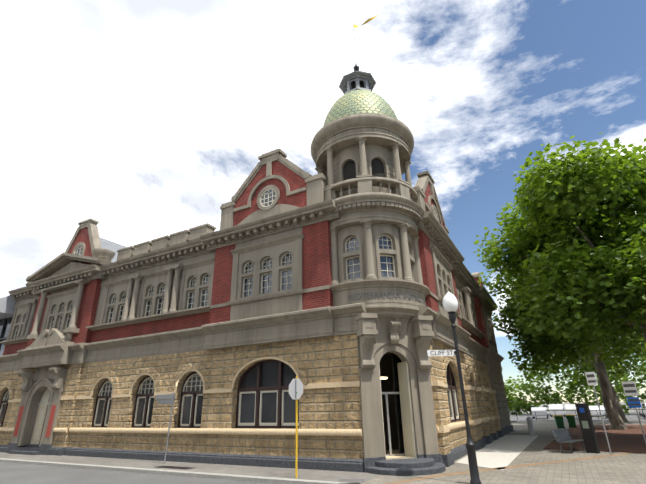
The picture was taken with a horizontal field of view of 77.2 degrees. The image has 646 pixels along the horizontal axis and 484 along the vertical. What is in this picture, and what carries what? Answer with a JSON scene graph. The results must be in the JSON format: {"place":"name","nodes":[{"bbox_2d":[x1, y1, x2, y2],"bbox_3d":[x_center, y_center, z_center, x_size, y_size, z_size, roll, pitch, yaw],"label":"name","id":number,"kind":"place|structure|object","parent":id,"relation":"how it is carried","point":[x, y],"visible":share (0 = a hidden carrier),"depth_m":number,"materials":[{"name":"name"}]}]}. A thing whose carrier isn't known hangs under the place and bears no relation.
{"place":"outdoors","nodes":[
{"label":"outdoors","id":0,"kind":"place"},
{"bbox_2d":[0,462,272,483],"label":"road","id":1,"kind":"structure","parent":0,"point":[13,473],"depth_m":14.50,"materials":[{"name":"grey asphalt"}]},
{"bbox_2d":[0,452,380,483],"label":"footpath","id":2,"kind":"structure","parent":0,"point":[337,476],"depth_m":15.10,"materials":[{"name":"concrete"}]},
{"bbox_2d":[156,393,174,463],"bbox_3d":[-6.986,8.014,17.504,1.160,2.750,0.080,-13,-25,26],"label":"street sign","id":3,"kind":"object","parent":2,"relation":"on","point":[169,396],"visible":1,"depth_m":17.73,"materials":[{"name":"silver metal"}]},
{"bbox_2d":[0,149,367,471],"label":"building","id":4,"kind":"structure","parent":2,"relation":"on","point":[232,328],"depth_m":19.25,"materials":[{"name":"beige stone"}]},
{"bbox_2d":[289,376,302,477],"bbox_3d":[-0.874,5.982,13.232,0.665,3.030,0.094,-19,-28,37],"label":"street sign","id":5,"kind":"object","parent":2,"relation":"on","point":[296,389],"visible":1,"depth_m":13.48,"materials":[{"name":"metal"}]},
{"bbox_2d":[0,0,645,402],"label":"sky","id":6,"kind":"structure","parent":0,"point":[140,119],"materials":[{"name":"white"}]},
{"bbox_2d":[311,14,445,475],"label":"corner tower","id":7,"kind":"structure","parent":0,"point":[362,145],"depth_m":16.78,"materials":[{"name":"grey stone"}]},
{"bbox_2d":[348,292,424,304],"bbox_3d":[2.692,2.209,15.955,3.328,0.252,0.726,5,-23,-15],"label":"building lettering","id":8,"kind":"object","parent":7,"relation":"attached to","point":[410,295],"visible":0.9,"depth_m":15.68},
{"bbox_2d":[391,171,513,466],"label":"building","id":9,"kind":"structure","parent":0,"point":[444,270],"depth_m":20.77,"materials":[{"name":"beige stone"}]},
{"bbox_2d":[339,410,645,483],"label":"paving","id":10,"kind":"structure","parent":0,"point":[518,455],"depth_m":14.02,"materials":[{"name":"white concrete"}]},
{"bbox_2d":[427,292,481,483],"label":"street lamp","id":11,"kind":"object","parent":10,"relation":"on","point":[450,304],"visible":1,"depth_m":12.12,"materials":[{"name":"black metal"}]},
{"bbox_2d":[526,416,535,435],"bbox_3d":[13.816,12.258,26.935,0.400,1.190,0.400,-13,-25,26],"label":"grey bollard","id":12,"kind":"object","parent":10,"relation":"on","point":[530,426],"visible":0.98,"depth_m":26.81,"materials":[{"name":"grey metal"}]},
{"bbox_2d":[553,415,564,428],"bbox_3d":[19.383,14.761,33.149,0.620,1.025,0.720,-9,-23,17],"label":"wheelie bin","id":13,"kind":"object","parent":10,"relation":"on","point":[559,421],"visible":0.96,"depth_m":32.97,"materials":[{"name":"green plastic"}]},
{"bbox_2d":[551,429,584,453],"bbox_3d":[10.902,8.804,17.922,1.700,0.880,0.700,17,-29,-38],"label":"steel bench","id":14,"kind":"object","parent":10,"relation":"on","point":[561,435],"visible":0.94,"depth_m":17.99,"materials":[{"name":"grey metal"}]},
{"bbox_2d":[566,415,576,427],"bbox_3d":[20.889,15.065,33.973,0.620,1.025,0.720,-15,-26,31],"label":"wheelie bin","id":15,"kind":"object","parent":10,"relation":"on","point":[571,420],"visible":0.81,"depth_m":33.79,"materials":[{"name":"green plastic"}]},
{"bbox_2d":[509,331,645,422],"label":"plane tree","id":16,"kind":"object","parent":10,"relation":"on","point":[620,367],"visible":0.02,"depth_m":41.17,"materials":[{"name":"green plant"}]},
{"bbox_2d":[575,403,599,453],"bbox_3d":[11.477,8.067,17.563,0.196,1.950,0.480,12,-26,-29],"label":"parking meter pylon","id":17,"kind":"object","parent":10,"relation":"on","point":[587,429],"visible":1,"depth_m":17.48,"materials":[{"name":"black metal"}]},
{"bbox_2d":[543,425,645,452],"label":"mulch bed","id":18,"kind":"object","parent":10,"relation":"on","point":[631,439],"visible":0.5,"depth_m":22.38,"materials":[{"name":"brown soil"}]},
{"bbox_2d":[473,133,645,361],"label":"plane tree","id":19,"kind":"object","parent":18,"relation":"on","point":[573,210],"visible":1,"depth_m":21.31,"materials":[{"name":"green plant"}]},
{"bbox_2d":[477,259,645,429],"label":"plane tree","id":20,"kind":"object","parent":18,"relation":"on","point":[543,349],"visible":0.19,"depth_m":31.11,"materials":[{"name":"green plant"}]},
{"bbox_2d":[622,380,645,443],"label":"street sign","id":21,"kind":"object","parent":18,"relation":"on","point":[629,388],"visible":1,"depth_m":18.59,"materials":[{"name":"silver metal"}]},
{"bbox_2d":[585,372,611,454],"bbox_3d":[11.739,7.195,17.129,0.072,3.225,0.400,12,-26,-29],"label":"parking sign pole","id":22,"kind":"object","parent":10,"relation":"on","point":[591,378],"visible":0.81,"depth_m":17.46,"materials":[{"name":"silver metal"}]},
{"bbox_2d":[508,401,645,422],"bbox_3d":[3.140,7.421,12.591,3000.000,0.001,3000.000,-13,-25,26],"label":"wall","id":23,"kind":"structure","parent":0,"point":[622,403],"depth_m":325.86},
{"bbox_2d":[0,295,15,355],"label":"background building","id":24,"kind":"structure","parent":23,"relation":"on","point":[7,308],"depth_m":28.90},
{"bbox_2d":[0,458,346,483],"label":"kerb","id":25,"kind":"structure","parent":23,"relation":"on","point":[273,480],"depth_m":14.47,"materials":[{"name":"concrete"}]},
{"bbox_2d":[504,354,645,414],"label":"treeline","id":26,"kind":"object","parent":23,"relation":"on","point":[517,404],"visible":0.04,"depth_m":70.97,"materials":[{"name":"green plant"}]},
{"bbox_2d":[509,412,645,420],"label":"parked cars","id":27,"kind":"object","parent":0,"point":[632,416],"depth_m":55.10,"materials":[{"name":"white metal"}]},
{"bbox_2d":[531,407,548,418],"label":"van","id":28,"kind":"object","parent":27,"relation":"on","point":[538,411],"visible":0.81,"depth_m":54.03,"materials":[{"name":"grey paint"}]},
{"bbox_2d":[549,404,564,416],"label":"van","id":29,"kind":"object","parent":27,"relation":"on","point":[555,406],"visible":0.83,"depth_m":58.71,"materials":[{"name":"white paint"}]},
{"bbox_2d":[564,404,576,417],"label":"van","id":30,"kind":"object","parent":27,"relation":"on","point":[569,407],"visible":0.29,"depth_m":51.91,"materials":[{"name":"white paint"}]},
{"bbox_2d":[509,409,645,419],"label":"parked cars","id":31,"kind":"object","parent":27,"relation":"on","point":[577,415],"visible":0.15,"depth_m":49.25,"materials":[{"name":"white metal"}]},
{"bbox_2d":[589,406,604,415],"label":"van","id":32,"kind":"object","parent":27,"relation":"on","point":[593,409],"visible":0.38,"depth_m":56.97,"materials":[{"name":"white paint"}]},
{"bbox_2d":[641,403,645,416],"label":"car","id":33,"kind":"object","parent":27,"relation":"on","point":[644,407],"visible":0.67,"depth_m":49.55,"materials":[{"name":"white paint"}]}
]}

